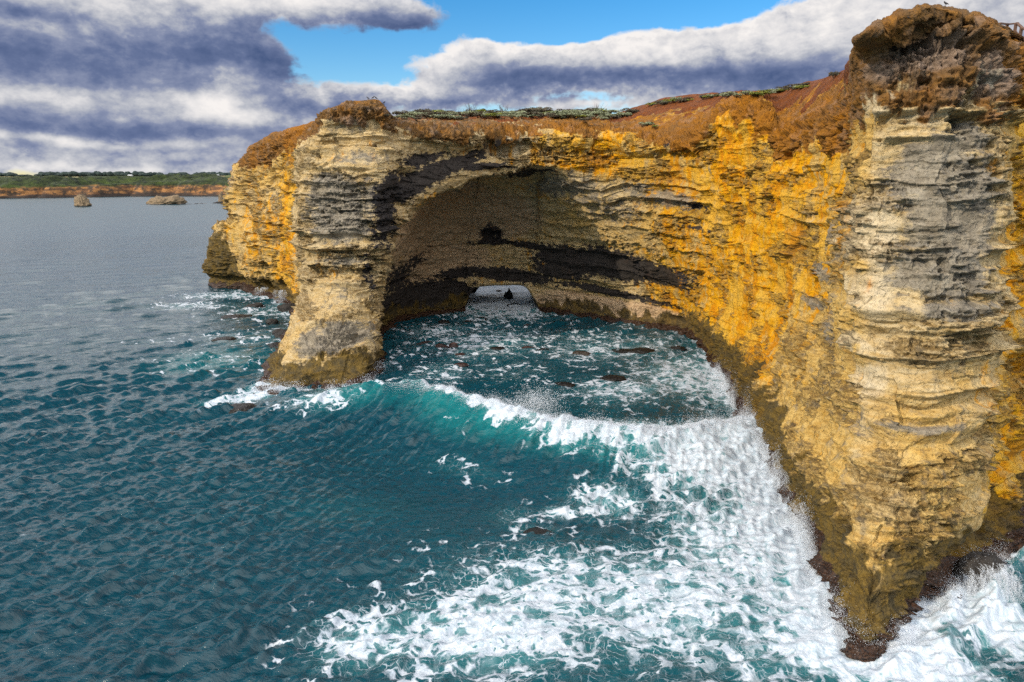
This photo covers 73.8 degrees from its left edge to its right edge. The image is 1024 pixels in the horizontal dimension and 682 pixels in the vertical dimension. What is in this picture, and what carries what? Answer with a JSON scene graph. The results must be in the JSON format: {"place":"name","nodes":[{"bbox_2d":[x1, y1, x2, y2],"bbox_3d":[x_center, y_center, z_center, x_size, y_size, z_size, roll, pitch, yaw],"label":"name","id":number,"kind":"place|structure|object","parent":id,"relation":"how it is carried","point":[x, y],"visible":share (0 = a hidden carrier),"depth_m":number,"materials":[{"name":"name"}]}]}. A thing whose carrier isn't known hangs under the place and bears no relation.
{"place":"outdoors","nodes":[
{"label":"outdoors","id":0,"kind":"place"},
{"bbox_2d":[0,173,230,197],"bbox_3d":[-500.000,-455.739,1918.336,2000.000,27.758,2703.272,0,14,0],"label":"shore","id":1,"kind":"structure","parent":0,"point":[54,186],"depth_m":690.67,"materials":[{"name":"green plant"}]},
{"bbox_2d":[0,172,17,176],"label":"tree belt","id":2,"kind":"object","parent":1,"relation":"on","point":[8,174],"visible":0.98,"depth_m":1400.21,"materials":[{"name":"green plant"}]},
{"bbox_2d":[34,171,59,175],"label":"tree belt","id":3,"kind":"object","parent":1,"relation":"on","point":[46,173],"visible":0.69,"depth_m":1476.46,"materials":[{"name":"green plant"}]},
{"bbox_2d":[57,171,82,176],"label":"tree belt","id":4,"kind":"object","parent":1,"relation":"on","point":[71,174],"visible":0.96,"depth_m":1397.65,"materials":[{"name":"green plant"}]},
{"bbox_2d":[80,171,152,176],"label":"tree belt","id":5,"kind":"object","parent":1,"relation":"on","point":[120,173],"visible":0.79,"depth_m":1436.53,"materials":[{"name":"green plant"}]},
{"bbox_2d":[168,172,190,174],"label":"tree belt","id":6,"kind":"object","parent":1,"relation":"on","point":[182,173],"visible":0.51,"depth_m":1404.11,"materials":[{"name":"green plant"}]},
{"bbox_2d":[193,172,230,175],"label":"tree belt","id":7,"kind":"object","parent":1,"relation":"on","point":[222,173],"visible":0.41,"depth_m":1476.48,"materials":[{"name":"green plant"}]},
{"bbox_2d":[0,196,1023,681],"bbox_3d":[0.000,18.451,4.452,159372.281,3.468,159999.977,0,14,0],"label":"sea","id":8,"kind":"structure","parent":0,"point":[166,514],"depth_m":42.87,"materials":[{"name":"liquid"}]},
{"bbox_2d":[74,194,91,206],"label":"sea stack","id":9,"kind":"object","parent":8,"relation":"in","point":[80,200],"visible":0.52,"depth_m":459.07,"materials":[{"name":"beige stone"}]},
{"bbox_2d":[146,195,186,204],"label":"sea stack","id":10,"kind":"object","parent":8,"relation":"in","point":[167,200],"visible":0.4,"depth_m":491.15,"materials":[{"name":"beige stone"}]},
{"bbox_2d":[218,191,222,202],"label":"sea stack","id":11,"kind":"object","parent":8,"relation":"in","point":[220,197],"visible":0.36,"depth_m":516.19,"materials":[{"name":"beige stone"}]},
{"bbox_2d":[211,336,235,341],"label":"rock","id":12,"kind":"object","parent":8,"relation":"in","point":[224,338],"visible":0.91,"depth_m":85.51,"materials":[{"name":"stone"}]},
{"bbox_2d":[218,314,252,318],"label":"rock","id":13,"kind":"object","parent":8,"relation":"in","point":[236,316],"visible":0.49,"depth_m":99.85,"materials":[{"name":"grey stone"}]},
{"bbox_2d":[229,403,255,412],"bbox_3d":[-24.003,6.006,60.378,3.087,0.834,2.269,0,14,0],"label":"rock","id":14,"kind":"object","parent":8,"relation":"in","point":[242,407],"visible":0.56,"depth_m":59.90,"materials":[{"name":"stone"}]},
{"bbox_2d":[243,302,264,307],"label":"rock","id":15,"kind":"object","parent":8,"relation":"in","point":[257,304],"visible":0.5,"depth_m":105.85,"materials":[{"name":"stone"}]},
{"bbox_2d":[266,318,278,324],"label":"rock","id":16,"kind":"object","parent":8,"relation":"in","point":[271,321],"visible":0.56,"depth_m":94.78,"materials":[{"name":"grey stone"}]},
{"bbox_2d":[267,342,279,347],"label":"rock","id":17,"kind":"object","parent":8,"relation":"in","point":[273,344],"visible":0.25,"depth_m":82.39,"materials":[{"name":"grey stone"}]},
{"bbox_2d":[272,329,286,337],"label":"rock","id":18,"kind":"object","parent":8,"relation":"in","point":[276,333],"visible":0.45,"depth_m":87.56,"materials":[{"name":"grey stone"}]},
{"bbox_2d":[277,303,295,311],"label":"rock","id":19,"kind":"object","parent":8,"relation":"in","point":[286,307],"visible":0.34,"depth_m":103.29,"materials":[{"name":"grey stone"}]},
{"bbox_2d":[247,358,387,393],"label":"foot wash","id":20,"kind":"object","parent":8,"relation":"on","point":[277,387],"visible":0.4,"depth_m":65.02,"materials":[{"name":"grey liquid"}]},
{"bbox_2d":[416,341,431,344],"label":"rock","id":21,"kind":"object","parent":8,"relation":"in","point":[422,342],"visible":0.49,"depth_m":84.10,"materials":[{"name":"brown stone"}]},
{"bbox_2d":[435,343,447,347],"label":"rock","id":22,"kind":"object","parent":8,"relation":"in","point":[440,345],"visible":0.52,"depth_m":82.35,"materials":[{"name":"brown stone"}]},
{"bbox_2d":[438,320,449,323],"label":"rock","id":23,"kind":"object","parent":8,"relation":"in","point":[444,321],"visible":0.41,"depth_m":95.25,"materials":[{"name":"brown stone"}]},
{"bbox_2d":[448,342,458,347],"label":"rock","id":24,"kind":"object","parent":8,"relation":"in","point":[452,344],"visible":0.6,"depth_m":82.17,"materials":[{"name":"brown stone"}]},
{"bbox_2d":[454,362,467,366],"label":"rock","id":25,"kind":"object","parent":8,"relation":"in","point":[461,364],"visible":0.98,"depth_m":73.73,"materials":[{"name":"brown stone"}]},
{"bbox_2d":[490,346,504,349],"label":"rock","id":26,"kind":"object","parent":8,"relation":"in","point":[497,348],"visible":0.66,"depth_m":81.36,"materials":[{"name":"brown stone"}]},
{"bbox_2d":[504,288,512,298],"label":"rock","id":27,"kind":"object","parent":8,"relation":"in","point":[508,294],"visible":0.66,"depth_m":113.82,"materials":[{"name":"black stone"}]},
{"bbox_2d":[499,377,571,410],"bbox_3d":[1.629,3.981,54.621,6.434,2.843,5.536,6,15,23],"label":"wave plume","id":28,"kind":"object","parent":8,"relation":"on","point":[536,396],"visible":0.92,"depth_m":54.81,"materials":[{"name":"grey liquid"}]},
{"bbox_2d":[523,527,551,535],"bbox_3d":[1.453,11.291,40.043,1.814,0.172,1.479,0,14,0],"label":"rock","id":29,"kind":"object","parent":8,"relation":"in","point":[536,530],"visible":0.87,"depth_m":40.23,"materials":[{"name":"stone"}]},
{"bbox_2d":[555,382,574,386],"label":"rock","id":30,"kind":"object","parent":8,"relation":"in","point":[568,384],"visible":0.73,"depth_m":67.08,"materials":[{"name":"brown stone"}]},
{"bbox_2d":[383,378,756,442],"bbox_3d":[3.652,5.128,54.553,33.871,3.933,9.626,3,14,12],"label":"crest spray","id":31,"kind":"object","parent":8,"relation":"on","point":[548,414],"visible":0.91,"depth_m":52.23,"materials":[{"name":"grey liquid"}]},
{"bbox_2d":[572,350,589,355],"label":"rock","id":32,"kind":"object","parent":8,"relation":"in","point":[586,353],"visible":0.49,"depth_m":78.63,"materials":[{"name":"brown stone"}]},
{"bbox_2d":[600,374,625,381],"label":"rock","id":33,"kind":"object","parent":8,"relation":"in","point":[614,378],"visible":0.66,"depth_m":68.75,"materials":[{"name":"brown stone"}]},
{"bbox_2d":[612,348,629,353],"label":"rock","id":34,"kind":"object","parent":8,"relation":"in","point":[622,351],"visible":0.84,"depth_m":79.98,"materials":[{"name":"stone"}]},
{"bbox_2d":[626,347,654,353],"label":"rock","id":35,"kind":"object","parent":8,"relation":"in","point":[640,350],"visible":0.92,"depth_m":79.65,"materials":[{"name":"brown stone"}]},
{"bbox_2d":[670,346,686,350],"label":"rock","id":36,"kind":"object","parent":8,"relation":"in","point":[681,348],"visible":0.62,"depth_m":80.64,"materials":[{"name":"brown stone"}]},
{"bbox_2d":[710,358,887,654],"bbox_3d":[18.102,6.607,50.466,3.766,4.267,45.839,2,14,9],"label":"wall splash","id":37,"kind":"object","parent":8,"relation":"on","point":[812,553],"depth_m":39.04,"materials":[{"name":"grey liquid"}]},
{"bbox_2d":[880,533,1020,665],"bbox_3d":[20.832,11.657,32.758,15.133,2.778,3.272,-10,17,-35],"label":"prow wash","id":38,"kind":"object","parent":8,"relation":"on","point":[932,611],"visible":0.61,"depth_m":32.43,"materials":[{"name":"grey liquid"}]},
{"bbox_2d":[952,551,1004,587],"bbox_3d":[23.637,12.426,34.805,3.003,3.487,1.606,0,14,0],"label":"rock","id":39,"kind":"object","parent":8,"relation":"in","point":[972,562],"visible":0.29,"depth_m":34.30,"materials":[{"name":"grey stone"}]},
{"bbox_2d":[963,564,1023,602],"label":"sea foam","id":40,"kind":"object","parent":8,"relation":"in","point":[1009,579],"visible":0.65,"depth_m":33.34,"materials":[{"name":"grey liquid"}]},
{"bbox_2d":[0,0,1023,174],"label":"sky","id":41,"kind":"structure","parent":0,"point":[163,86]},
{"bbox_2d":[201,3,1023,661],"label":"cliff","id":42,"kind":"structure","parent":0,"point":[831,269],"depth_m":51.60,"materials":[{"name":"stone"}]},
{"bbox_2d":[255,287,286,301],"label":"sea spray","id":43,"kind":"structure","parent":42,"relation":"attached to","point":[273,292],"depth_m":109.69,"materials":[{"name":"white liquid"}]},
{"bbox_2d":[392,110,407,115],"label":"shrub","id":44,"kind":"object","parent":42,"relation":"on","point":[397,113],"visible":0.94,"depth_m":94.04,"materials":[{"name":"green plant"}]},
{"bbox_2d":[394,114,415,119],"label":"shrub","id":45,"kind":"object","parent":42,"relation":"on","point":[407,116],"visible":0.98,"depth_m":81.97,"materials":[{"name":"green plant"}]},
{"bbox_2d":[405,111,420,115],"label":"shrub","id":46,"kind":"object","parent":42,"relation":"on","point":[410,113],"visible":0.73,"depth_m":94.00,"materials":[{"name":"green plant"}]},
{"bbox_2d":[414,108,431,112],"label":"shrub","id":47,"kind":"object","parent":42,"relation":"on","point":[422,110],"visible":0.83,"depth_m":98.56,"materials":[{"name":"green plant"}]},
{"bbox_2d":[417,113,436,117],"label":"shrub","id":48,"kind":"object","parent":42,"relation":"on","point":[424,115],"visible":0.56,"depth_m":90.19,"materials":[{"name":"green plant"}]},
{"bbox_2d":[427,111,444,113],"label":"shrub","id":49,"kind":"object","parent":42,"relation":"on","point":[437,112],"visible":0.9,"depth_m":90.62,"materials":[{"name":"green plant"}]},
{"bbox_2d":[430,114,452,118],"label":"shrub","id":50,"kind":"object","parent":42,"relation":"on","point":[441,116],"visible":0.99,"depth_m":88.92,"materials":[{"name":"green plant"}]},
{"bbox_2d":[442,111,458,114],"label":"shrub","id":51,"kind":"object","parent":42,"relation":"on","point":[454,113],"visible":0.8,"depth_m":94.33,"materials":[{"name":"green plant"}]},
{"bbox_2d":[459,110,478,116],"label":"shrub","id":52,"kind":"object","parent":42,"relation":"on","point":[471,112],"visible":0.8,"depth_m":96.87,"materials":[{"name":"green plant"}]},
{"bbox_2d":[473,112,489,117],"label":"shrub","id":53,"kind":"object","parent":42,"relation":"on","point":[476,114],"visible":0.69,"depth_m":90.88,"materials":[{"name":"green plant"}]},
{"bbox_2d":[486,113,501,117],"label":"shrub","id":54,"kind":"object","parent":42,"relation":"on","point":[493,114],"visible":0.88,"depth_m":89.08,"materials":[{"name":"green plant"}]},
{"bbox_2d":[500,113,520,117],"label":"shrub","id":55,"kind":"object","parent":42,"relation":"on","point":[511,115],"visible":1,"depth_m":87.34,"materials":[{"name":"green plant"}]},
{"bbox_2d":[506,110,523,114],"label":"shrub","id":56,"kind":"object","parent":42,"relation":"on","point":[516,113],"visible":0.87,"depth_m":92.59,"materials":[{"name":"green plant"}]},
{"bbox_2d":[514,113,527,117],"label":"shrub","id":57,"kind":"object","parent":42,"relation":"on","point":[523,115],"visible":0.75,"depth_m":89.44,"materials":[{"name":"green plant"}]},
{"bbox_2d":[520,108,540,111],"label":"shrub","id":58,"kind":"object","parent":42,"relation":"on","point":[527,109],"visible":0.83,"depth_m":96.27,"materials":[{"name":"green plant"}]},
{"bbox_2d":[521,111,541,116],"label":"shrub","id":59,"kind":"object","parent":42,"relation":"on","point":[529,113],"visible":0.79,"depth_m":91.70,"materials":[{"name":"green plant"}]},
{"bbox_2d":[532,107,552,111],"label":"shrub","id":60,"kind":"object","parent":42,"relation":"on","point":[546,108],"visible":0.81,"depth_m":96.39,"materials":[{"name":"green plant"}]},
{"bbox_2d":[542,110,568,114],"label":"shrub","id":61,"kind":"object","parent":42,"relation":"on","point":[557,111],"visible":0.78,"depth_m":89.03,"materials":[{"name":"green plant"}]},
{"bbox_2d":[556,109,582,110],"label":"shrub","id":62,"kind":"object","parent":42,"relation":"on","point":[569,109],"visible":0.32,"depth_m":97.38,"materials":[{"name":"green plant"}]},
{"bbox_2d":[566,113,582,117],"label":"shrub","id":63,"kind":"object","parent":42,"relation":"on","point":[573,114],"visible":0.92,"depth_m":88.00,"materials":[{"name":"green plant"}]},
{"bbox_2d":[570,110,588,113],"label":"shrub","id":64,"kind":"object","parent":42,"relation":"on","point":[578,111],"visible":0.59,"depth_m":91.23,"materials":[{"name":"green plant"}]},
{"bbox_2d":[576,117,592,121],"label":"shrub","id":65,"kind":"object","parent":42,"relation":"on","point":[585,118],"visible":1,"depth_m":82.41,"materials":[{"name":"green plant"}]},
{"bbox_2d":[584,108,606,115],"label":"shrub","id":66,"kind":"object","parent":42,"relation":"on","point":[595,113],"visible":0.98,"depth_m":89.49,"materials":[{"name":"green plant"}]},
{"bbox_2d":[600,113,613,117],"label":"shrub","id":67,"kind":"object","parent":42,"relation":"on","point":[609,115],"visible":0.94,"depth_m":91.59,"materials":[{"name":"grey plant"}]},
{"bbox_2d":[607,110,621,113],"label":"shrub","id":68,"kind":"object","parent":42,"relation":"on","point":[611,111],"visible":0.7,"depth_m":103.88,"materials":[{"name":"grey plant"}]},
{"bbox_2d":[616,112,632,115],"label":"shrub","id":69,"kind":"object","parent":42,"relation":"on","point":[625,114],"visible":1,"depth_m":92.71,"materials":[{"name":"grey plant"}]},
{"bbox_2d":[620,108,639,112],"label":"shrub","id":70,"kind":"object","parent":42,"relation":"on","point":[630,110],"visible":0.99,"depth_m":94.94,"materials":[{"name":"green plant"}]},
{"bbox_2d":[638,121,654,125],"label":"shrub","id":71,"kind":"object","parent":42,"relation":"on","point":[648,123],"visible":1,"depth_m":83.23,"materials":[{"name":"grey plant"}]},
{"bbox_2d":[720,93,730,97],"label":"shrub","id":72,"kind":"object","parent":42,"relation":"on","point":[725,95],"visible":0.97,"depth_m":75.93,"materials":[{"name":"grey plant"}]},
{"bbox_2d":[720,91,736,94],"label":"shrub","id":73,"kind":"object","parent":42,"relation":"on","point":[731,92],"visible":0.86,"depth_m":75.67,"materials":[{"name":"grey plant"}]},
{"bbox_2d":[749,92,763,95],"bbox_3d":[22.342,-22.729,62.765,1.899,0.394,1.547,-11,18,-39],"label":"shrub","id":74,"kind":"object","parent":42,"relation":"on","point":[753,93],"visible":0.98,"depth_m":62.48,"materials":[{"name":"green plant"}]},
{"bbox_2d":[718,373,804,530],"bbox_3d":[18.528,6.856,53.513,1.296,3.429,31.739,2,14,8],"label":"wall runoff","id":75,"kind":"object","parent":42,"relation":"on","point":[790,509],"depth_m":45.38,"materials":[{"name":"grey liquid"}]},
{"bbox_2d":[827,71,839,77],"bbox_3d":[24.931,-20.634,52.801,1.328,0.613,0.896,8,16,29],"label":"shrub","id":76,"kind":"object","parent":42,"relation":"on","point":[831,73],"visible":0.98,"depth_m":52.71,"materials":[{"name":"green plant"}]},
{"bbox_2d":[999,22,1023,39],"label":"lookout railing","id":77,"kind":"object","parent":42,"relation":"on","point":[1018,24],"visible":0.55,"depth_m":41.23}
]}

